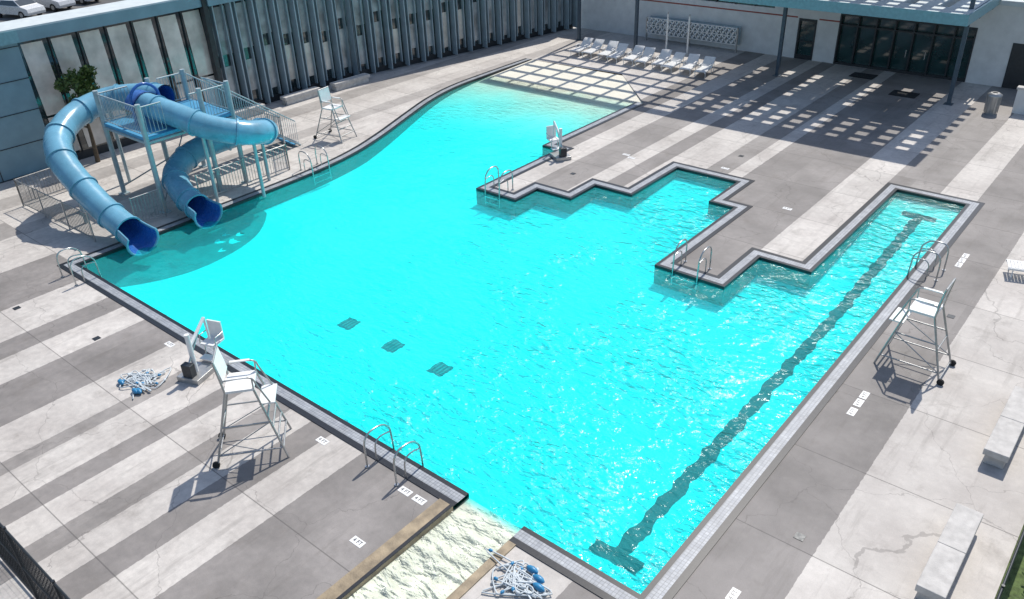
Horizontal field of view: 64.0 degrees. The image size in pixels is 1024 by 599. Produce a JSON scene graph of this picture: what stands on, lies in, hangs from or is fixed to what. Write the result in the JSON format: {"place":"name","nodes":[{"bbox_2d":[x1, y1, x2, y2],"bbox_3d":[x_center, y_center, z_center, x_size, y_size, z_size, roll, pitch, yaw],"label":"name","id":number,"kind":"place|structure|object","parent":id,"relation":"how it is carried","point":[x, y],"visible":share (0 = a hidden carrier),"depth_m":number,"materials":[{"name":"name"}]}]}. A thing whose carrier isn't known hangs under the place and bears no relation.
{"place":"outdoors","nodes":[
{"label":"outdoors","id":0,"kind":"place"},
{"bbox_2d":[0,0,123,21],"bbox_3d":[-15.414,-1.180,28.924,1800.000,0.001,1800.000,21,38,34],"label":"ground","id":1,"kind":"structure","parent":0,"point":[9,17],"depth_m":72.04,"materials":[{"name":"concrete"}]},
{"bbox_2d":[0,0,45,18],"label":"parked car","id":2,"kind":"object","parent":1,"relation":"on","point":[22,8],"visible":0.94,"depth_m":68.29,"materials":[{"name":"paint"}]},
{"bbox_2d":[33,0,75,11],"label":"parked car","id":3,"kind":"object","parent":1,"relation":"on","point":[53,5],"visible":0.73,"depth_m":70.75,"materials":[{"name":"paint"}]},
{"bbox_2d":[75,0,98,4],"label":"parked car","id":4,"kind":"object","parent":1,"relation":"on","point":[82,2],"visible":0.64,"depth_m":73.28,"materials":[{"name":"paint"}]},
{"bbox_2d":[0,27,1023,598],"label":"pool deck","id":5,"kind":"structure","parent":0,"point":[110,487],"depth_m":21.71,"materials":[{"name":"concrete"}]},
{"bbox_2d":[0,523,69,598],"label":"perimeter fence","id":6,"kind":"object","parent":5,"relation":"on","point":[13,558],"visible":1,"depth_m":15.35,"materials":[{"name":"metal"}]},
{"bbox_2d":[13,168,95,241],"bbox_3d":[-18.029,-3.724,32.123,6.464,1.200,2.233,41,51,49],"label":"slide fence","id":7,"kind":"object","parent":5,"relation":"on","point":[26,202],"visible":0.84,"depth_m":31.98,"materials":[{"name":"metal"}]},
{"bbox_2d":[53,64,100,162],"bbox_3d":[-19.160,-8.228,36.778,1.795,4.347,2.185,21,38,34],"label":"tree","id":8,"kind":"object","parent":5,"relation":"on","point":[82,80],"visible":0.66,"depth_m":35.88,"materials":[{"name":"green plant"}]},
{"bbox_2d":[56,247,101,286],"bbox_3d":[-14.753,-0.982,27.980,1.120,1.452,0.962,21,38,34],"label":"pool ladder","id":9,"kind":"object","parent":5,"relation":"on","point":[71,272],"visible":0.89,"depth_m":27.77,"materials":[{"name":"silver metal"}]},
{"bbox_2d":[117,367,170,399],"bbox_3d":[-10.118,2.158,22.627,1.398,0.160,1.438,21,38,34],"label":"float rope","id":10,"kind":"object","parent":5,"relation":"on","point":[136,382],"visible":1,"depth_m":22.52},
{"bbox_2d":[129,188,166,221],"bbox_3d":[-14.021,-3.560,31.591,0.060,1.200,1.260,21,38,34],"label":"slide fence","id":11,"kind":"object","parent":5,"relation":"on","point":[149,205],"visible":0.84,"depth_m":31.60,"materials":[{"name":"metal"}]},
{"bbox_2d":[164,341,174,346],"bbox_3d":[-10.107,1.321,24.195,0.340,0.009,0.180,21,38,34],"label":"depth marker","id":12,"kind":"object","parent":5,"relation":"on","point":[169,344],"visible":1,"depth_m":24.18,"materials":[{"name":"white tile"}]},
{"bbox_2d":[43,69,300,256],"bbox_3d":[-13.095,-6.744,33.846,7.505,4.900,11.131,21,38,34],"label":"water slide","id":13,"kind":"object","parent":5,"relation":"on","point":[158,112],"visible":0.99,"depth_m":31.93,"materials":[{"name":"paint"}]},
{"bbox_2d":[177,317,223,385],"bbox_3d":[-8.640,1.299,22.674,0.700,1.492,1.505,9,32,18],"label":"pool lift","id":14,"kind":"object","parent":5,"relation":"on","point":[195,372],"visible":0.92,"depth_m":22.60,"materials":[{"name":"metal"}]},
{"bbox_2d":[194,107,289,197],"bbox_3d":[-11.430,-6.835,37.016,3.072,1.200,9.115,-3,30,-2],"label":"slide fence","id":15,"kind":"object","parent":5,"relation":"on","point":[243,168],"visible":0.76,"depth_m":34.62,"materials":[{"name":"metal"}]},
{"bbox_2d":[235,103,264,118],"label":"park bench","id":16,"kind":"object","parent":5,"relation":"on","point":[254,107],"visible":0.31,"depth_m":43.00,"materials":[{"name":"concrete"}]},
{"bbox_2d":[211,345,291,468],"bbox_3d":[-6.356,2.410,19.326,1.787,2.834,1.160,-7,31,-8],"label":"lifeguard chair","id":17,"kind":"object","parent":5,"relation":"on","point":[239,382],"visible":1,"depth_m":19.18,"materials":[{"name":"metal"}]},
{"bbox_2d":[0,0,576,182],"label":"glass facade building","id":18,"kind":"structure","parent":5,"relation":"on","point":[264,51],"depth_m":42.07,"materials":[{"name":"grey metal"}]},
{"bbox_2d":[280,86,319,104],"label":"park bench","id":19,"kind":"object","parent":5,"relation":"on","point":[299,96],"visible":0.9,"depth_m":45.10,"materials":[{"name":"concrete"}]},
{"bbox_2d":[298,145,331,184],"bbox_3d":[-8.692,-5.947,36.071,0.962,1.452,1.020,21,38,34],"label":"pool ladder","id":20,"kind":"object","parent":5,"relation":"on","point":[317,163],"visible":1,"depth_m":35.98,"materials":[{"name":"silver metal"}]},
{"bbox_2d":[316,436,329,444],"bbox_3d":[-4.666,3.476,20.176,0.340,0.009,0.180,21,38,34],"label":"depth marker","id":21,"kind":"object","parent":5,"relation":"on","point":[322,440],"visible":1,"depth_m":20.18,"materials":[{"name":"white tile"}]},
{"bbox_2d":[313,86,356,142],"bbox_3d":[-8.601,-8.885,39.185,1.785,2.384,1.160,15,34,26],"label":"lifeguard chair","id":22,"kind":"object","parent":5,"relation":"on","point":[324,95],"visible":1,"depth_m":38.99,"materials":[{"name":"metal"}]},
{"bbox_2d":[330,73,369,90],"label":"park bench","id":23,"kind":"object","parent":5,"relation":"on","point":[349,82],"visible":1,"depth_m":47.22,"materials":[{"name":"concrete"}]},
{"bbox_2d":[349,535,365,547],"bbox_3d":[-3.258,5.113,17.294,0.340,0.009,0.180,21,38,34],"label":"depth marker","id":24,"kind":"object","parent":5,"relation":"on","point":[357,541],"visible":1,"depth_m":17.29,"materials":[{"name":"white tile"}]},
{"bbox_2d":[363,424,423,486],"bbox_3d":[-2.756,3.727,19.191,1.120,1.452,0.962,21,38,34],"label":"pool ladder","id":25,"kind":"object","parent":5,"relation":"on","point":[367,465],"visible":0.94,"depth_m":18.97,"materials":[{"name":"silver metal"}]},
{"bbox_2d":[398,486,412,496],"bbox_3d":[-2.417,4.339,18.561,0.340,0.009,0.180,21,38,34],"label":"depth marker","id":26,"kind":"object","parent":5,"relation":"on","point":[407,492],"visible":1,"depth_m":18.55,"materials":[{"name":"white tile"}]},
{"bbox_2d":[316,498,519,598],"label":"entry ramp","id":27,"kind":"structure","parent":5,"relation":"on","point":[439,536],"depth_m":16.94,"materials":[{"name":"beige paint"}]},
{"bbox_2d":[411,494,426,504],"bbox_3d":[-2.071,4.475,18.308,0.340,0.009,0.180,21,38,34],"label":"depth marker","id":28,"kind":"object","parent":5,"relation":"on","point":[418,499],"visible":1,"depth_m":18.31,"materials":[{"name":"white tile"}]},
{"bbox_2d":[12,155,954,541],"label":"deck drains","id":29,"kind":"object","parent":5,"relation":"on","point":[798,535],"visible":1,"depth_m":24.13,"materials":[{"name":"metal"}]},
{"bbox_2d":[485,166,513,207],"bbox_3d":[-0.534,-4.615,33.285,0.870,1.452,0.962,21,38,34],"label":"pool ladder","id":30,"kind":"object","parent":5,"relation":"on","point":[499,182],"visible":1,"depth_m":33.17,"materials":[{"name":"silver metal"}]},
{"bbox_2d":[481,548,552,598],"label":"float rope","id":31,"kind":"object","parent":5,"relation":"on","point":[516,581],"visible":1,"depth_m":16.16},
{"bbox_2d":[546,121,570,161],"bbox_3d":[2.017,-7.099,36.333,0.700,1.492,1.505,-12,32,-17],"label":"pool lift","id":32,"kind":"object","parent":5,"relation":"on","point":[561,154],"visible":1,"depth_m":36.24,"materials":[{"name":"white plastic"}]},
{"bbox_2d":[569,37,593,51],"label":"pool lounger","id":33,"kind":"object","parent":5,"relation":"on","point":[586,42],"visible":0.94,"depth_m":52.40,"materials":[{"name":"white plastic"}]},
{"bbox_2d":[581,39,604,57],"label":"pool lounger","id":34,"kind":"object","parent":5,"relation":"on","point":[597,45],"visible":0.91,"depth_m":51.87,"materials":[{"name":"white plastic"}]},
{"bbox_2d":[597,41,618,59],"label":"pool lounger","id":35,"kind":"object","parent":5,"relation":"on","point":[612,45],"visible":0.93,"depth_m":51.40,"materials":[{"name":"white plastic"}]},
{"bbox_2d":[606,43,628,63],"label":"pool lounger","id":36,"kind":"object","parent":5,"relation":"on","point":[620,50],"visible":0.98,"depth_m":50.74,"materials":[{"name":"white plastic"}]},
{"bbox_2d":[622,45,644,65],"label":"pool lounger","id":37,"kind":"object","parent":5,"relation":"on","point":[638,50],"visible":0.92,"depth_m":50.13,"materials":[{"name":"white plastic"}]},
{"bbox_2d":[634,47,655,66],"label":"pool lounger","id":38,"kind":"object","parent":5,"relation":"on","point":[647,53],"visible":1,"depth_m":49.69,"materials":[{"name":"white plastic"}]},
{"bbox_2d":[651,49,671,68],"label":"pool lounger","id":39,"kind":"object","parent":5,"relation":"on","point":[664,57],"visible":0.88,"depth_m":49.13,"materials":[{"name":"white plastic"}]},
{"bbox_2d":[665,12,668,48],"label":"umbrella pole","id":40,"kind":"object","parent":5,"relation":"on","point":[667,30],"visible":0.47,"depth_m":51.45,"materials":[{"name":"white metal"}]},
{"bbox_2d":[660,52,685,71],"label":"pool lounger","id":41,"kind":"object","parent":5,"relation":"on","point":[677,58],"visible":0.93,"depth_m":48.39,"materials":[{"name":"white plastic"}]},
{"bbox_2d":[684,14,691,55],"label":"umbrella pole","id":42,"kind":"object","parent":5,"relation":"on","point":[687,53],"visible":0.79,"depth_m":50.74,"materials":[{"name":"white metal"}]},
{"bbox_2d":[679,54,699,74],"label":"pool lounger","id":43,"kind":"object","parent":5,"relation":"on","point":[692,60],"visible":0.98,"depth_m":47.97,"materials":[{"name":"white plastic"}]},
{"bbox_2d":[671,239,711,292],"bbox_3d":[5.917,-1.163,26.990,1.020,1.452,0.962,21,38,34],"label":"pool ladder","id":44,"kind":"object","parent":5,"relation":"on","point":[687,280],"visible":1,"depth_m":26.89,"materials":[{"name":"silver metal"}]},
{"bbox_2d":[645,16,740,52],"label":"equipment rack","id":45,"kind":"object","parent":5,"relation":"on","point":[717,33],"visible":0.96,"depth_m":52.52,"materials":[{"name":"white plastic"}]},
{"bbox_2d":[694,56,715,76],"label":"pool lounger","id":46,"kind":"object","parent":5,"relation":"on","point":[707,64],"visible":1,"depth_m":47.37,"materials":[{"name":"white plastic"}]},
{"bbox_2d":[725,587,740,598],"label":"depth marker","id":47,"kind":"object","parent":5,"relation":"on","point":[733,593],"visible":1,"depth_m":15.83,"materials":[{"name":"white tile"}]},
{"bbox_2d":[576,0,975,105],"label":"canopy columns","id":48,"kind":"structure","parent":5,"relation":"on","point":[957,65],"depth_m":45.31,"materials":[{"name":"metal"}]},
{"bbox_2d":[581,0,1023,89],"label":"walls","id":49,"kind":"structure","parent":5,"relation":"on","point":[997,58],"depth_m":49.65,"materials":[{"name":"concrete"}]},
{"bbox_2d":[644,0,839,21],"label":"trim","id":50,"kind":"structure","parent":49,"relation":"attached to","point":[735,10],"depth_m":50.97,"materials":[{"name":"grey metal"}]},
{"bbox_2d":[707,0,977,81],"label":"windows and doors","id":51,"kind":"structure","parent":49,"relation":"attached to","point":[925,49],"depth_m":46.03,"materials":[{"name":"black glass"}]},
{"bbox_2d":[719,0,1023,26],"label":"entrance roof","id":52,"kind":"structure","parent":49,"relation":"on","point":[955,12],"depth_m":40.25,"materials":[{"name":"metal"}]},
{"bbox_2d":[846,407,857,415],"bbox_3d":[8.514,2.801,20.500,0.180,0.009,0.340,21,38,34],"label":"depth marker","id":53,"kind":"object","parent":5,"relation":"on","point":[852,411],"visible":1,"depth_m":20.49,"materials":[{"name":"white tile"}]},
{"bbox_2d":[853,398,863,406],"bbox_3d":[8.801,2.618,20.794,0.180,0.009,0.340,21,38,34],"label":"depth marker","id":54,"kind":"object","parent":5,"relation":"on","point":[858,402],"visible":1,"depth_m":20.79,"materials":[{"name":"white tile"}]},
{"bbox_2d":[849,72,877,79],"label":"door mat","id":55,"kind":"object","parent":5,"relation":"on","point":[863,75],"depth_m":45.92,"materials":[{"name":"rubber"}]},
{"bbox_2d":[859,391,869,399],"bbox_3d":[9.056,2.455,21.055,0.180,0.009,0.340,21,38,34],"label":"depth marker","id":56,"kind":"object","parent":5,"relation":"on","point":[864,394],"visible":1,"depth_m":21.04,"materials":[{"name":"white tile"}]},
{"bbox_2d":[888,90,919,98],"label":"door mat","id":57,"kind":"object","parent":5,"relation":"on","point":[906,94],"depth_m":42.78,"materials":[{"name":"rubber"}]},
{"bbox_2d":[873,278,955,385],"bbox_3d":[10.823,0.629,21.483,1.787,2.634,1.160,21,38,34],"label":"lifeguard chair","id":58,"kind":"object","parent":5,"relation":"on","point":[924,307],"visible":1,"depth_m":21.40,"materials":[{"name":"metal"}]},
{"bbox_2d":[905,240,948,281],"bbox_3d":[13.385,-1.093,26.401,0.962,1.452,0.970,21,38,34],"label":"pool ladder","id":59,"kind":"object","parent":5,"relation":"on","point":[927,250],"visible":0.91,"depth_m":26.21,"materials":[{"name":"silver metal"}]},
{"bbox_2d":[915,503,983,598],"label":"park bench","id":60,"kind":"object","parent":5,"relation":"on","point":[943,566],"visible":1,"depth_m":15.94,"materials":[{"name":"concrete"}]},
{"bbox_2d":[983,91,1002,114],"bbox_3d":[23.216,-9.495,39.572,0.674,1.004,0.674,21,38,34],"label":"trash can","id":61,"kind":"object","parent":5,"relation":"on","point":[992,102],"visible":1,"depth_m":39.39,"materials":[{"name":"metal"}]},
{"bbox_2d":[982,386,1023,468],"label":"park bench","id":62,"kind":"object","parent":5,"relation":"on","point":[1000,445],"visible":1,"depth_m":18.96,"materials":[{"name":"concrete"}]},
{"bbox_2d":[1006,259,1023,278],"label":"pool lounger","id":63,"kind":"object","parent":5,"relation":"on","point":[1015,266],"visible":1,"depth_m":25.91,"materials":[{"name":"white plastic"}]},
{"bbox_2d":[57,58,984,598],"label":"pool coping","id":64,"kind":"object","parent":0,"point":[685,560],"visible":0.98,"depth_m":24.73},
{"bbox_2d":[82,75,963,507],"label":"pool wall","id":65,"kind":"structure","parent":0,"point":[704,291],"depth_m":32.82,"materials":[{"name":"tile"}]},
{"bbox_2d":[119,60,958,593],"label":"pool floor","id":66,"kind":"structure","parent":0,"point":[371,240],"depth_m":26.02,"materials":[{"name":"paint"}]},
{"bbox_2d":[99,210,266,286],"bbox_3d":[-11.852,-1.820,31.030,2.518,0.008,7.580,21,38,34],"label":"plunge basin","id":67,"kind":"object","parent":66,"relation":"on","point":[203,250],"visible":0.98,"depth_m":30.80,"materials":[{"name":"liquid"}]},
{"bbox_2d":[337,317,359,329],"bbox_3d":[-5.216,0.762,26.204,0.594,0.017,0.624,21,38,34],"label":"drain grate","id":68,"kind":"object","parent":66,"relation":"on","point":[348,323],"visible":1,"depth_m":26.18,"materials":[{"name":"metal"}]},
{"bbox_2d":[381,339,405,352],"bbox_3d":[-3.635,1.411,24.996,0.589,0.017,0.631,21,38,34],"label":"drain grate","id":69,"kind":"object","parent":66,"relation":"on","point":[392,345],"visible":1,"depth_m":24.99,"materials":[{"name":"metal"}]},
{"bbox_2d":[426,362,452,375],"bbox_3d":[-2.091,2.019,23.861,0.588,0.017,0.619,21,38,34],"label":"drain grate","id":70,"kind":"object","parent":66,"relation":"on","point":[440,369],"visible":1,"depth_m":23.85,"materials":[{"name":"metal"}]},
{"bbox_2d":[588,211,936,574],"bbox_3d":[8.780,1.198,24.219,1.261,0.373,20.940,21,38,34],"label":"lane line","id":71,"kind":"object","parent":66,"relation":"on","point":[632,537],"visible":0.95,"depth_m":21.15,"materials":[{"name":"tile"}]},
{"bbox_2d":[158,78,959,597],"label":"water","id":72,"kind":"structure","parent":0,"point":[688,288],"depth_m":28.09,"materials":[{"name":"liquid"}]},
{"bbox_2d":[995,525,1023,598],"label":"curb","id":73,"kind":"structure","parent":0,"point":[1014,587],"depth_m":15.97,"materials":[{"name":"grey concrete"}]},
{"bbox_2d":[996,528,1023,598],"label":"perimeter fence","id":74,"kind":"object","parent":73,"relation":"on","point":[1001,590],"visible":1,"depth_m":14.73,"materials":[{"name":"metal"}]},
{"bbox_2d":[1011,85,1023,114],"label":"wall","id":75,"kind":"structure","parent":0,"point":[1018,107],"depth_m":39.37,"materials":[{"name":"paint"}]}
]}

